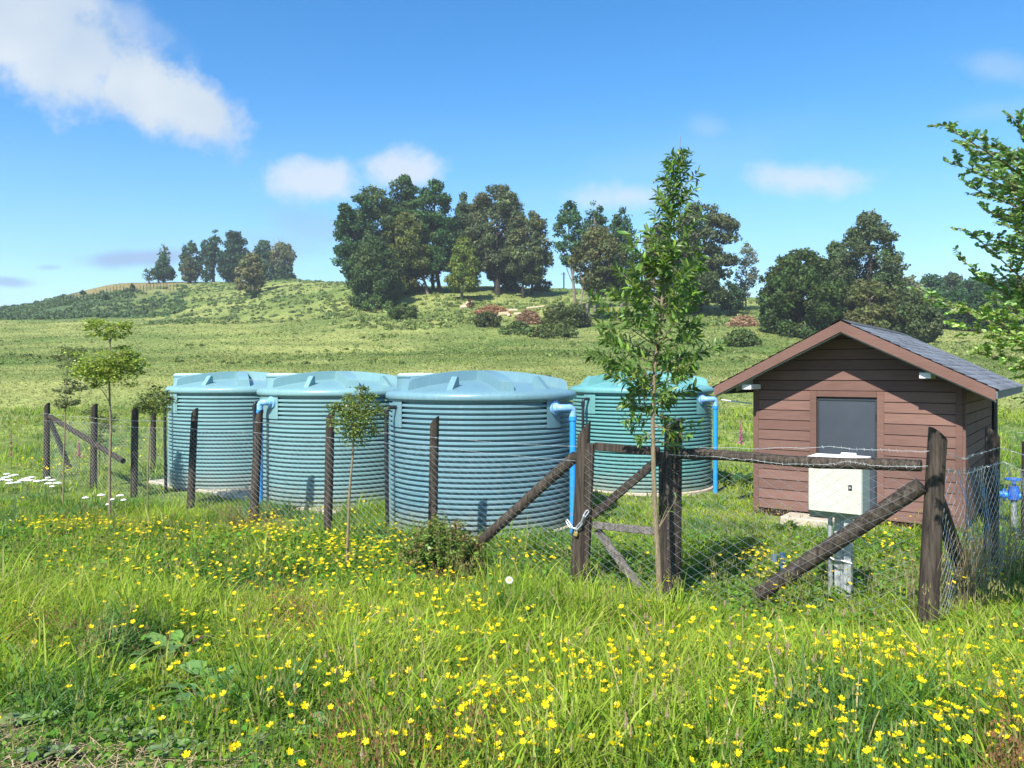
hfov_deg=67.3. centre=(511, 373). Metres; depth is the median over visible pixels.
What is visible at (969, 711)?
buttercup
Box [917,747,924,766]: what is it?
buttercup
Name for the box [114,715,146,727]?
grey weed
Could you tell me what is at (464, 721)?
buttercup
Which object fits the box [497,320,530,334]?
shrub
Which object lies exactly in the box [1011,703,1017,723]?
buttercup
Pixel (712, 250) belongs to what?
tree
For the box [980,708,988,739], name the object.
buttercup
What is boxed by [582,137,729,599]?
sapling
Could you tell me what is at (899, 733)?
buttercup
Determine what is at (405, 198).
tree
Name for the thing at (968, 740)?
buttercup
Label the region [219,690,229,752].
buttercup
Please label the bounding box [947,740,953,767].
buttercup
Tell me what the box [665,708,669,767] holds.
ribwort plantain
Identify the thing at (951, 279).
tree
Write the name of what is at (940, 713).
buttercup
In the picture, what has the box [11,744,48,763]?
grey weed
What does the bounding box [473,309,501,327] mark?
shrub
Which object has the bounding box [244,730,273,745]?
grey weed
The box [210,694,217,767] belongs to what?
buttercup
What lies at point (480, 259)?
tree
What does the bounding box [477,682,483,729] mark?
buttercup
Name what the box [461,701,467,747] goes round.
buttercup
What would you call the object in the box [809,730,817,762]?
buttercup
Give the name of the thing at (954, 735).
buttercup
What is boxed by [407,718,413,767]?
buttercup
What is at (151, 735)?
grey weed
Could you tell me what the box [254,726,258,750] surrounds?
buttercup
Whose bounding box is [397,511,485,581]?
bush
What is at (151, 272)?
tree
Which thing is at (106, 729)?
grey weed
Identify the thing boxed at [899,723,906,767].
buttercup
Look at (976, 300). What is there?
tree
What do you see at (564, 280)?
utility pole
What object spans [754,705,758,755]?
buttercup
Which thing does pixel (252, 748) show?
buttercup
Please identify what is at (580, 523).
chain
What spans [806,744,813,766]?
buttercup
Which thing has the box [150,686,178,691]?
grey weed
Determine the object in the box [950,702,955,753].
buttercup
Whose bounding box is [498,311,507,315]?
cut log
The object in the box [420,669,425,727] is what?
ribwort plantain
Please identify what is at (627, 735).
ribwort plantain
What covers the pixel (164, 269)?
tree
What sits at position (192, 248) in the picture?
tree
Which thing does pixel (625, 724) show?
ribwort plantain
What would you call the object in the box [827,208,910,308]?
tree
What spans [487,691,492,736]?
buttercup
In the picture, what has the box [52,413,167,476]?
wire fence
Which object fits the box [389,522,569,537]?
concrete pad
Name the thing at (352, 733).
buttercup
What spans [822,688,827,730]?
buttercup
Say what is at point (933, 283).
tree
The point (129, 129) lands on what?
sky
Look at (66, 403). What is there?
sapling
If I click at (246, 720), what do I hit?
buttercup
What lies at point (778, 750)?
buttercup
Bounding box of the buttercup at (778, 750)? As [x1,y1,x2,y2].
[774,747,782,767]
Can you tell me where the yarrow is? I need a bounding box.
[24,479,33,502]
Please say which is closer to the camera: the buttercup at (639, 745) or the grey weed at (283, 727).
the buttercup at (639, 745)
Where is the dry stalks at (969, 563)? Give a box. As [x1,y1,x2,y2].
[891,498,1023,618]
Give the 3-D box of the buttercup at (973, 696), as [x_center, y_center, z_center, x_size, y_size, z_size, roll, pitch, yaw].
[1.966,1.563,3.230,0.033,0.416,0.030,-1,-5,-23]
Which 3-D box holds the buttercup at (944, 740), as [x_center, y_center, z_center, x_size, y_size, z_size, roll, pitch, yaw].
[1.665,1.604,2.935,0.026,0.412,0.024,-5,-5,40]
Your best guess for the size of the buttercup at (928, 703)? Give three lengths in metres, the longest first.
0.414 x 0.035 x 0.031 m
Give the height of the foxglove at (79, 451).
0.809 m
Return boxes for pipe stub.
[779,552,785,570]
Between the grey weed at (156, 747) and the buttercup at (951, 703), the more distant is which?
the grey weed at (156, 747)
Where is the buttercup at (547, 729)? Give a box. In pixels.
[544,728,550,767]
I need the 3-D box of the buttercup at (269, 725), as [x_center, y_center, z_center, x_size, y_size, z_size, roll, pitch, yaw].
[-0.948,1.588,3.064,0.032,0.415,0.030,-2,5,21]
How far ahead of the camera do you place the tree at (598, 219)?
102.06 m
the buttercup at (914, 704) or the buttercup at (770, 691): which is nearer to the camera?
the buttercup at (914, 704)
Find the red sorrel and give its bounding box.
[0,493,1023,767]
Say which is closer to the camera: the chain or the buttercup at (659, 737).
the buttercup at (659, 737)
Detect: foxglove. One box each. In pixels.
[9,426,12,467]
[77,440,80,468]
[738,420,743,493]
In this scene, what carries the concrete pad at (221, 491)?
on the ground at (352, 334)
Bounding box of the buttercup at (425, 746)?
[423,743,429,767]
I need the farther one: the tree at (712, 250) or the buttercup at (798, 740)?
the tree at (712, 250)
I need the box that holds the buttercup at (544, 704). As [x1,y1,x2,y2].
[541,699,548,740]
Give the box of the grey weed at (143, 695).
[125,694,151,702]
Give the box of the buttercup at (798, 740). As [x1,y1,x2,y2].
[793,723,801,767]
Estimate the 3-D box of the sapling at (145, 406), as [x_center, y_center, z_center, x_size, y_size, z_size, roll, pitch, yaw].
[-5.820,1.294,12.574,0.752,2.248,0.749,0,0,0]
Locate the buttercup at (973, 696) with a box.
[971,694,977,724]
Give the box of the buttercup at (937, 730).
[932,728,941,767]
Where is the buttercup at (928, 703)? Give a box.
[924,700,934,763]
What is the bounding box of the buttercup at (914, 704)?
[911,702,917,763]
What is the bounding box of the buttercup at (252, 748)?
[249,731,256,767]
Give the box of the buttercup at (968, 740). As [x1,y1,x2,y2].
[962,734,971,767]
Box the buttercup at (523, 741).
[519,738,525,766]
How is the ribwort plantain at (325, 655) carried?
on the ground at (352, 334)
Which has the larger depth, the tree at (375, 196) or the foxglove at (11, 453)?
the tree at (375, 196)
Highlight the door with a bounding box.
[817,398,876,507]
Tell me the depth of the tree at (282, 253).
195.50 m
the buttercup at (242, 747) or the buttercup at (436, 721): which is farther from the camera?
the buttercup at (436, 721)
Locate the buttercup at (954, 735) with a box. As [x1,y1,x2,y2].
[951,714,958,767]
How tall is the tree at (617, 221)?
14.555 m
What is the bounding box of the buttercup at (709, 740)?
[706,737,713,767]
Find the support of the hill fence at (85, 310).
on the ground at (352, 334)
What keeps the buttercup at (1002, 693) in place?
on the ground at (352, 334)
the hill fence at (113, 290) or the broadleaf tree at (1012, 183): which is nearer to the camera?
the broadleaf tree at (1012, 183)
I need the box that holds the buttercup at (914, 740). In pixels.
[910,720,917,767]
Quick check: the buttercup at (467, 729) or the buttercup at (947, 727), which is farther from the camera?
the buttercup at (947, 727)
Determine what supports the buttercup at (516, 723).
on the ground at (352, 334)
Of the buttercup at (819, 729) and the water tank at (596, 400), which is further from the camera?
the water tank at (596, 400)
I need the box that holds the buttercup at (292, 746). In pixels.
[291,729,294,767]
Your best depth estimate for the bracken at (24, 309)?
154.75 m
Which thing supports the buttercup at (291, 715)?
on the ground at (352, 334)
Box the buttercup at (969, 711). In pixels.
[967,709,976,767]
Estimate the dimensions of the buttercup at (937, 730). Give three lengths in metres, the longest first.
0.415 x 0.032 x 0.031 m
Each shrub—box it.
[101,293,110,299]
[129,283,135,291]
[250,290,259,298]
[360,296,394,310]
[387,302,418,319]
[466,299,474,308]
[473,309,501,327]
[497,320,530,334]
[525,322,578,337]
[533,278,552,291]
[540,300,592,327]
[723,328,764,346]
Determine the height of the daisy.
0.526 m
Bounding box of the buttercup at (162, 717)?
[158,715,165,767]
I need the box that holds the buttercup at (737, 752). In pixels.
[734,749,741,767]
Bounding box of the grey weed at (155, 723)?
[145,716,174,729]
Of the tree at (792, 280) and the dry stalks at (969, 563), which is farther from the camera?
the tree at (792, 280)
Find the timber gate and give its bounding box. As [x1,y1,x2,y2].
[584,442,663,593]
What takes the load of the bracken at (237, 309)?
on the ground at (352, 334)
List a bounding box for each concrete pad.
[149,478,381,515]
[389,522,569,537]
[593,483,712,496]
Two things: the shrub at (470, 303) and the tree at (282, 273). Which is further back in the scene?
the tree at (282, 273)
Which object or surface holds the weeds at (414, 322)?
on the ground at (352, 334)
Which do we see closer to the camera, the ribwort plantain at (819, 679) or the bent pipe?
the ribwort plantain at (819, 679)
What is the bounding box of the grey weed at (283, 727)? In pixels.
[270,720,297,733]
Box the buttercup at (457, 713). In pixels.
[454,712,460,763]
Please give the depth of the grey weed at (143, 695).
4.31 m
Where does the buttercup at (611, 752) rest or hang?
on the ground at (352, 334)
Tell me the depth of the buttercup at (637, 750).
2.80 m
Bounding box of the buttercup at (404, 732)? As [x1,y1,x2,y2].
[402,728,407,767]
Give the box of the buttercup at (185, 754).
[182,750,190,765]
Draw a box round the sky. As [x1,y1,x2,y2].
[0,0,1023,306]
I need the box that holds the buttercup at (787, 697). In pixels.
[782,696,790,756]
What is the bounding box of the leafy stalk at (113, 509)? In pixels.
[107,500,117,549]
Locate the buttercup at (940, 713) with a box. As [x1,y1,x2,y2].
[937,712,942,766]
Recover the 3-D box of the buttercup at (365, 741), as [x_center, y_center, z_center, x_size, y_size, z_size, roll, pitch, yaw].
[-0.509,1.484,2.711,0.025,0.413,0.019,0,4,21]
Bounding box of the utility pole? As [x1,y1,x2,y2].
[563,272,564,288]
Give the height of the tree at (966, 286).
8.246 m
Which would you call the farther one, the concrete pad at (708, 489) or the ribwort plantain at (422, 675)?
the concrete pad at (708, 489)
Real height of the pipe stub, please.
0.405 m
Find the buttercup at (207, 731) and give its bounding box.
[203,695,208,767]
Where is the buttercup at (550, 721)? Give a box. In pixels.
[547,714,554,740]
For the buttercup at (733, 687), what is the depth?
3.35 m
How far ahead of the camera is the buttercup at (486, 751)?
2.69 m
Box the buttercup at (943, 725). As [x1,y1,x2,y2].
[939,723,946,767]
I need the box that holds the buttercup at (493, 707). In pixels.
[491,704,496,728]
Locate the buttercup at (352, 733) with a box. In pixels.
[350,730,357,767]
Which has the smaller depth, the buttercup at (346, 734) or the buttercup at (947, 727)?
the buttercup at (346, 734)
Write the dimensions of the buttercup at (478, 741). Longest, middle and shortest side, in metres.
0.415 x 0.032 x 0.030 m
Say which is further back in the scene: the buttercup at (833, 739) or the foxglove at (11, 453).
the foxglove at (11, 453)
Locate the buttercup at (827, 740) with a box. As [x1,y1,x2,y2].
[823,738,829,767]
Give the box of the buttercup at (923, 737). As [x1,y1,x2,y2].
[919,722,925,762]
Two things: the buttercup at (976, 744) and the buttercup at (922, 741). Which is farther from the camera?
the buttercup at (976, 744)
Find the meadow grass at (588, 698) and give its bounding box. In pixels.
[0,402,1023,767]
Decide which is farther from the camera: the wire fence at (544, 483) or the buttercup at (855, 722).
the wire fence at (544, 483)
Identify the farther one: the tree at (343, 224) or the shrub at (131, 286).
the shrub at (131, 286)
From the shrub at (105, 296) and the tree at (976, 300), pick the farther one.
the shrub at (105, 296)
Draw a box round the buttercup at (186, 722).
[184,721,189,767]
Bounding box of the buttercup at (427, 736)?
[425,732,432,761]
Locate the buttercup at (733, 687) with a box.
[730,684,735,728]
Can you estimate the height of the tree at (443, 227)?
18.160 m
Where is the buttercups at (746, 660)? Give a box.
[0,440,1023,714]
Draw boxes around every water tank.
[163,371,268,489]
[252,371,396,506]
[384,370,576,535]
[569,371,717,492]
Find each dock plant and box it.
[128,641,189,664]
[136,629,215,657]
[151,674,231,703]
[178,660,247,681]
[295,711,348,743]
[772,520,799,530]
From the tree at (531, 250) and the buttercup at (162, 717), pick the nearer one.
the buttercup at (162, 717)
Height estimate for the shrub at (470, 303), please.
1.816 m
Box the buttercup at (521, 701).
[517,700,524,751]
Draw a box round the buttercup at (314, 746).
[313,732,318,767]
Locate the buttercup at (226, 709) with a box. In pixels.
[222,708,230,757]
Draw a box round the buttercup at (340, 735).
[336,733,345,767]
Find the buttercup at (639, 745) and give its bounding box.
[637,726,642,765]
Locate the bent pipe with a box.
[771,554,777,561]
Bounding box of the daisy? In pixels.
[505,576,513,592]
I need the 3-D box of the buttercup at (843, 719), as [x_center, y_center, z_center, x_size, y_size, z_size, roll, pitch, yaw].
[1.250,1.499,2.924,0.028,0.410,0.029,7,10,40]
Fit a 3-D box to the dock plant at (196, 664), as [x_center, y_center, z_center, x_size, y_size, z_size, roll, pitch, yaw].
[-1.800,1.854,4.685,0.543,0.152,0.340,0,0,0]
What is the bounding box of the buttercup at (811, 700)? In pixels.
[802,697,813,753]
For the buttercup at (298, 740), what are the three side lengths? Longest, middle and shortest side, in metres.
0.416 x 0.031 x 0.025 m
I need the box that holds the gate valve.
[983,477,1020,526]
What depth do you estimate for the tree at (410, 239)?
114.53 m
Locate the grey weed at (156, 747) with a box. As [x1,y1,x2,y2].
[146,740,184,757]
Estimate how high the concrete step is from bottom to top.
0.160 m
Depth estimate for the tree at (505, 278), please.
122.61 m
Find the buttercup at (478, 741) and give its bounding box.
[474,738,480,767]
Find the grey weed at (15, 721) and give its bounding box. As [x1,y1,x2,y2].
[0,711,33,727]
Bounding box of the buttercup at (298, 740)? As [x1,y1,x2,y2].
[294,721,304,767]
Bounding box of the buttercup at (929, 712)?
[922,709,933,767]
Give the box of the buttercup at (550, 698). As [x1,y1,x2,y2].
[547,695,554,737]
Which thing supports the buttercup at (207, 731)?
on the ground at (352, 334)
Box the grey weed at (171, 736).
[166,726,195,741]
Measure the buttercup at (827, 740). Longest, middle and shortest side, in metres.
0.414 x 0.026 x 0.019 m
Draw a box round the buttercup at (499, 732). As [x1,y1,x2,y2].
[496,730,502,764]
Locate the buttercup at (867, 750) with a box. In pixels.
[863,746,871,767]
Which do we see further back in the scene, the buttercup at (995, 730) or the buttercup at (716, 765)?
the buttercup at (995, 730)
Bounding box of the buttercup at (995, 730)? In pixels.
[993,729,999,765]
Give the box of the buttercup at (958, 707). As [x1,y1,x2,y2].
[954,705,962,749]
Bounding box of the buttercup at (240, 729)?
[237,693,243,763]
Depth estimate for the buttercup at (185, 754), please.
2.80 m
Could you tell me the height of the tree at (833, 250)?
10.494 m
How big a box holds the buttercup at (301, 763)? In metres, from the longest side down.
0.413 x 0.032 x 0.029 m
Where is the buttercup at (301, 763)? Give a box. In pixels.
[297,759,305,767]
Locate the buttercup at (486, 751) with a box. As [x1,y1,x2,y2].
[484,736,488,767]
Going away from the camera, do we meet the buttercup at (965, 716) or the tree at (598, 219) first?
the buttercup at (965, 716)
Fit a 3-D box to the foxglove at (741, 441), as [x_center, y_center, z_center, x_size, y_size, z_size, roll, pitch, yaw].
[4.525,1.669,15.194,0.109,1.518,0.098,0,0,0]
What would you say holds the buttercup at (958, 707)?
on the ground at (352, 334)
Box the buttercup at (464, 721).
[464,701,464,745]
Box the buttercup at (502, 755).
[498,752,504,765]
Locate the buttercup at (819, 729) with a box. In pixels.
[817,728,821,758]
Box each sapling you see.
[48,346,88,507]
[64,318,154,517]
[77,404,121,479]
[132,385,178,508]
[323,383,388,569]
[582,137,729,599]
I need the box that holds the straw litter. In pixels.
[0,684,343,767]
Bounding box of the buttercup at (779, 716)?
[774,714,783,760]
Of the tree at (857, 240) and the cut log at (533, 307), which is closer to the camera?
the tree at (857, 240)
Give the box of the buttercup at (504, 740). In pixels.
[504,724,504,766]
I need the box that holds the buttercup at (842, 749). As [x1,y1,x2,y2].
[841,734,845,767]
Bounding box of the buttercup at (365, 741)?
[362,737,368,767]
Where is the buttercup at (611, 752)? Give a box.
[610,742,615,767]
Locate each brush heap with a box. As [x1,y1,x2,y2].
[472,303,511,314]
[514,308,541,324]
[725,314,759,326]
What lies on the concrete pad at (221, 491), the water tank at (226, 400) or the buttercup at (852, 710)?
the water tank at (226, 400)
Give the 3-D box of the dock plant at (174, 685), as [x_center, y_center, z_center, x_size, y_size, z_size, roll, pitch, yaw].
[-1.839,1.840,4.439,0.550,0.133,0.438,0,0,0]
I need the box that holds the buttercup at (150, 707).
[149,704,154,766]
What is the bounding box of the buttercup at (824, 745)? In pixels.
[819,742,828,767]
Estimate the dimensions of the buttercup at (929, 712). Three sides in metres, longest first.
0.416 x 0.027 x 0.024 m
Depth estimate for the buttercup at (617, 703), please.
3.15 m
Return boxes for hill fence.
[11,300,167,319]
[60,282,173,303]
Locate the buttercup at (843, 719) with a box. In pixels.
[840,716,847,767]
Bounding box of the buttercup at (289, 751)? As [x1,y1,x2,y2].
[286,748,292,767]
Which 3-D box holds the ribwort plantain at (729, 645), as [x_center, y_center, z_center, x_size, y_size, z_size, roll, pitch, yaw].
[1.095,1.592,3.889,0.015,0.480,0.014,1,-4,37]
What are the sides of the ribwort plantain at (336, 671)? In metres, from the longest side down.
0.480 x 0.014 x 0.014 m
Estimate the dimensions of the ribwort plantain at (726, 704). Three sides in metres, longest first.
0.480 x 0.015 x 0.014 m
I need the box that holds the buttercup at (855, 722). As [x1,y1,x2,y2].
[852,720,857,757]
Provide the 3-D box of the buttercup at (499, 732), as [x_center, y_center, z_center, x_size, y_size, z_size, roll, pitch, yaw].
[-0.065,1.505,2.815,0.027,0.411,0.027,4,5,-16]
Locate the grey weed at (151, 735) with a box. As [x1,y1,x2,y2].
[126,725,159,741]
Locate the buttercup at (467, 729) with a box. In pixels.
[463,726,472,765]
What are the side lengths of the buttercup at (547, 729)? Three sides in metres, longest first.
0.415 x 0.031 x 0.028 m
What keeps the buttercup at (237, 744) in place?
on the ground at (352, 334)
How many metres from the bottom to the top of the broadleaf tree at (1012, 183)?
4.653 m
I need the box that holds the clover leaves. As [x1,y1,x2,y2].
[0,520,1023,767]
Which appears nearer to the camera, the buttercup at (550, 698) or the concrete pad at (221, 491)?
the buttercup at (550, 698)
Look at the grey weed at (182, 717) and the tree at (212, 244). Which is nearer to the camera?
the grey weed at (182, 717)
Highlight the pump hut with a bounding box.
[712,319,1023,535]
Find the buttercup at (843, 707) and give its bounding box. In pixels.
[838,704,844,734]
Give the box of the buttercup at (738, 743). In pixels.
[735,740,743,767]
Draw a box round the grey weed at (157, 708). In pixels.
[137,704,170,713]
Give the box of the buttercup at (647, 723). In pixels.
[645,721,650,767]
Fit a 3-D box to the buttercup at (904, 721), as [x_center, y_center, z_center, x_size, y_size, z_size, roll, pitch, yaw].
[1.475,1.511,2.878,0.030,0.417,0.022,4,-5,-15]
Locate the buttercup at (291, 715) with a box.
[288,713,293,748]
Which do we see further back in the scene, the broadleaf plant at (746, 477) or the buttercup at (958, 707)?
the broadleaf plant at (746, 477)
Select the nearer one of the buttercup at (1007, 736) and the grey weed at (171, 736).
the buttercup at (1007, 736)
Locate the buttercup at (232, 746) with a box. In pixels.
[228,742,235,767]
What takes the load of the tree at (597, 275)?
on the ground at (352, 334)
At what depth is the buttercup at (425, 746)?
2.60 m
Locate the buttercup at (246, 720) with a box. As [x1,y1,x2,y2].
[242,719,250,767]
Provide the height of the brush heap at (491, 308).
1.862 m
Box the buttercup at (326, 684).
[323,682,329,747]
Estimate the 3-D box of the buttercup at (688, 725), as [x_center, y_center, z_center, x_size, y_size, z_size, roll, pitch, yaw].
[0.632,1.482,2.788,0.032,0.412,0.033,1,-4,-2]
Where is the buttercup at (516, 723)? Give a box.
[513,721,520,758]
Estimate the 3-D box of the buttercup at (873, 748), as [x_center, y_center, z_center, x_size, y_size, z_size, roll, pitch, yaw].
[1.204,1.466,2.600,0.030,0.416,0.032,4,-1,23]
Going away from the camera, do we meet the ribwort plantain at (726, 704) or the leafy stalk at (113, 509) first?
the ribwort plantain at (726, 704)
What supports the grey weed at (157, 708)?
on the ground at (352, 334)
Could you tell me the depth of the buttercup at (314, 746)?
2.80 m
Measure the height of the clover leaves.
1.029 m
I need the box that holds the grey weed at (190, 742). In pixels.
[180,739,212,751]
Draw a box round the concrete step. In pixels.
[780,512,833,527]
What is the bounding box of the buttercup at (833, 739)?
[830,737,836,767]
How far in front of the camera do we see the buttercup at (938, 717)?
2.90 m
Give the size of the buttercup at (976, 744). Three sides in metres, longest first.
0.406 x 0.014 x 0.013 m
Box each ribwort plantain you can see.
[266,632,269,673]
[293,681,296,767]
[324,650,328,729]
[335,666,337,712]
[360,746,363,760]
[371,678,372,714]
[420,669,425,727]
[526,644,528,671]
[620,716,627,766]
[624,712,628,761]
[629,725,632,767]
[652,687,655,767]
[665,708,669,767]
[725,697,732,767]
[726,641,730,696]
[733,727,738,767]
[763,702,768,765]
[778,648,780,687]
[809,654,814,715]
[818,674,820,723]
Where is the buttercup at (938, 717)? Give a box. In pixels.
[933,713,942,758]
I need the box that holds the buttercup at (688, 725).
[683,724,689,767]
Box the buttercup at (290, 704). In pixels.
[281,701,293,767]
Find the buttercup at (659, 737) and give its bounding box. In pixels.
[658,717,661,757]
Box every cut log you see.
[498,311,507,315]
[526,305,544,308]
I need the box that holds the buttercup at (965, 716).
[962,714,968,766]
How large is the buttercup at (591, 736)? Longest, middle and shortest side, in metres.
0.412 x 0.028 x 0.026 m
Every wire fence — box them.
[43,403,590,582]
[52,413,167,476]
[661,417,947,625]
[938,426,1023,618]
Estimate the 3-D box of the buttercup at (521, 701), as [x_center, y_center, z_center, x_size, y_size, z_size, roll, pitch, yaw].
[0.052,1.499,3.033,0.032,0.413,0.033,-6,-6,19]
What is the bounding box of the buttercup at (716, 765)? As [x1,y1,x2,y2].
[711,761,719,767]
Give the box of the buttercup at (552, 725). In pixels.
[548,721,556,767]
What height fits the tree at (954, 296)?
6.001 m
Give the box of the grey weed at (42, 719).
[24,710,62,724]
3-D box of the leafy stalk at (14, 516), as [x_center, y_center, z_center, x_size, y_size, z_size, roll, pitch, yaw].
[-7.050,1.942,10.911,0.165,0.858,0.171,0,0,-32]
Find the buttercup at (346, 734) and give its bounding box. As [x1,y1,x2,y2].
[342,732,349,767]
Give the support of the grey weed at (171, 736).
on the ground at (352, 334)
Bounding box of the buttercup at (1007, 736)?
[1002,734,1009,766]
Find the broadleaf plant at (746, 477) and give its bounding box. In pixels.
[718,472,752,484]
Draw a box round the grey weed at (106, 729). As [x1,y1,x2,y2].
[98,723,129,739]
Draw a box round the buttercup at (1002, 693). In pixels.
[998,690,1004,717]
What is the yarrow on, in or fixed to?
on the ground at (352, 334)
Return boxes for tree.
[142,267,156,283]
[153,251,177,282]
[157,244,170,257]
[177,240,199,282]
[178,256,197,283]
[196,239,215,282]
[207,229,223,281]
[215,230,249,281]
[232,250,268,294]
[252,238,274,280]
[269,241,296,269]
[272,265,297,279]
[330,192,379,285]
[347,184,400,278]
[347,235,408,308]
[376,211,437,293]
[383,173,426,277]
[401,267,417,294]
[411,179,458,293]
[429,224,446,290]
[443,235,481,297]
[447,191,471,277]
[447,203,488,274]
[464,183,525,294]
[482,242,515,288]
[500,272,520,291]
[504,210,553,297]
[524,262,544,294]
[552,200,584,303]
[567,224,625,318]
[583,200,610,311]
[608,207,634,311]
[611,234,643,318]
[639,224,672,305]
[664,262,729,316]
[673,200,742,313]
[718,281,745,315]
[733,241,759,307]
[755,247,848,338]
[822,240,853,280]
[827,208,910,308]
[835,278,898,329]
[881,289,945,342]
[903,274,926,294]
[906,108,1023,403]
[919,273,950,299]
[936,288,968,330]
[943,271,964,291]
[953,276,984,294]
[959,285,998,331]
[969,278,1004,296]
[983,289,1023,333]
[1000,275,1023,288]
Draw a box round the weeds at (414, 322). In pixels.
[322,288,759,329]
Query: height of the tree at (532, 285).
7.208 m
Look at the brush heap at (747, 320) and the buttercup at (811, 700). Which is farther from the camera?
the brush heap at (747, 320)
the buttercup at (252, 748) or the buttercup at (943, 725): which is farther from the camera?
the buttercup at (252, 748)
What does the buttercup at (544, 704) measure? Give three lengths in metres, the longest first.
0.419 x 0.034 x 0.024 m
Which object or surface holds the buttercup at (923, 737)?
on the ground at (352, 334)
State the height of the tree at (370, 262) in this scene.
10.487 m
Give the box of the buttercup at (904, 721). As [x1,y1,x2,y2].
[902,719,908,767]
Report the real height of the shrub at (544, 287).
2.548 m
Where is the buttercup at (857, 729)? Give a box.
[855,728,860,767]
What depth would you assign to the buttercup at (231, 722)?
3.05 m
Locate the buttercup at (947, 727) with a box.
[945,725,950,767]
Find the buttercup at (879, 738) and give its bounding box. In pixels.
[875,736,881,764]
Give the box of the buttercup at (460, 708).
[458,705,466,751]
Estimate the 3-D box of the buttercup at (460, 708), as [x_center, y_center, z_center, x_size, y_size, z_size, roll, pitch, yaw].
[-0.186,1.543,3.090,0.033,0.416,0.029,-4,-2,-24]
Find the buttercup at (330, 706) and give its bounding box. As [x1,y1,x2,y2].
[327,703,333,767]
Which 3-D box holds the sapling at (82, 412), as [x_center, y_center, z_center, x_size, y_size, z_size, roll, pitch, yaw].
[-9.134,1.530,16.998,0.933,1.742,0.736,0,0,0]
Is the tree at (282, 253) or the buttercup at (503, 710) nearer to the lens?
the buttercup at (503, 710)
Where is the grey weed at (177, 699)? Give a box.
[159,696,181,709]
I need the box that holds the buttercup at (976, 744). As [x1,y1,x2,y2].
[974,723,977,767]
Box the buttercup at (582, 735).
[578,734,584,767]
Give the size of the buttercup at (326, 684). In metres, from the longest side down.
0.413 x 0.031 x 0.031 m
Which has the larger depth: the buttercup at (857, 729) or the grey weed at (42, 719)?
the grey weed at (42, 719)
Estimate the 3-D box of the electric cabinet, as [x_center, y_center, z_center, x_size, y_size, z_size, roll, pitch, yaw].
[3.242,1.562,7.624,0.520,1.544,0.361,0,0,37]
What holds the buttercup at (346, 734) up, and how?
on the ground at (352, 334)
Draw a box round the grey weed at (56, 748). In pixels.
[43,742,79,760]
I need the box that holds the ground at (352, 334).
[0,280,1023,767]
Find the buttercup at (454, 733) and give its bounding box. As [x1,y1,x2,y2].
[450,706,458,767]
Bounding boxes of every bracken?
[0,284,188,319]
[146,278,363,324]
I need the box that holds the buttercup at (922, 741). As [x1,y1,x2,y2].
[918,738,926,767]
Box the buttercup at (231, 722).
[226,720,236,767]
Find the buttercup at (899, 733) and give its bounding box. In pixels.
[895,730,903,767]
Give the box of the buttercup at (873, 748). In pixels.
[868,747,875,765]
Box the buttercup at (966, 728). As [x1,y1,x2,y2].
[964,706,969,763]
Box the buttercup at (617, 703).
[614,700,621,761]
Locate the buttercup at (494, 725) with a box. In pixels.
[490,723,497,763]
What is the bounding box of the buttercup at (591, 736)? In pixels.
[588,733,595,767]
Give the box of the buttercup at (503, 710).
[500,707,505,733]
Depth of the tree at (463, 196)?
120.20 m
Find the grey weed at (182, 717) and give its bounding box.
[165,712,195,726]
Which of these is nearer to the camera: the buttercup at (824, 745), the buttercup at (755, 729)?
the buttercup at (824, 745)
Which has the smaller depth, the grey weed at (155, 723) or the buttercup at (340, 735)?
the buttercup at (340, 735)
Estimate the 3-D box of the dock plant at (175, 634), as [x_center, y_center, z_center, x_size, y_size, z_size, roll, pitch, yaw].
[-2.344,1.893,5.315,0.519,0.201,0.593,0,0,0]
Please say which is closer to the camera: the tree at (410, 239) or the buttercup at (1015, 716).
the buttercup at (1015, 716)
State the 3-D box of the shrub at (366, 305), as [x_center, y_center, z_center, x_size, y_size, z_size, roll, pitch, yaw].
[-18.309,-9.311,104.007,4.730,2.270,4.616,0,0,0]
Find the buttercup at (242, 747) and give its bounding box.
[241,733,243,767]
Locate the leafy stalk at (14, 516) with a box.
[9,481,19,527]
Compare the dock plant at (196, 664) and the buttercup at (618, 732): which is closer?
the buttercup at (618, 732)
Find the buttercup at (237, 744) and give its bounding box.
[234,741,240,767]
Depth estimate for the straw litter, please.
3.41 m
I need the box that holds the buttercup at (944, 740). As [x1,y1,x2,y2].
[941,738,947,763]
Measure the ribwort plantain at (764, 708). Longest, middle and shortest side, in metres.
0.480 x 0.013 x 0.011 m
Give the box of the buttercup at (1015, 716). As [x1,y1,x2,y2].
[1013,715,1023,763]
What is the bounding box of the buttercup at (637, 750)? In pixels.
[634,735,639,767]
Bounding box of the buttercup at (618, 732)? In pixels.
[615,731,621,767]
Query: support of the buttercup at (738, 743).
on the ground at (352, 334)
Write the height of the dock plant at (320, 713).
0.110 m
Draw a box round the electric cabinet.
[809,452,870,599]
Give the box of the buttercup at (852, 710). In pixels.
[849,709,855,753]
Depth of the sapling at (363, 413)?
8.88 m
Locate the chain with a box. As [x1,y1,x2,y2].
[566,510,588,530]
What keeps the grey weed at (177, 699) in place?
on the ground at (352, 334)
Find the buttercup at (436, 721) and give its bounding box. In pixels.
[434,699,438,762]
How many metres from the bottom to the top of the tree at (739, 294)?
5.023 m
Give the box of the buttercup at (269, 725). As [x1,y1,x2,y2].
[266,721,274,767]
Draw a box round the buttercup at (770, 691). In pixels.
[766,690,772,727]

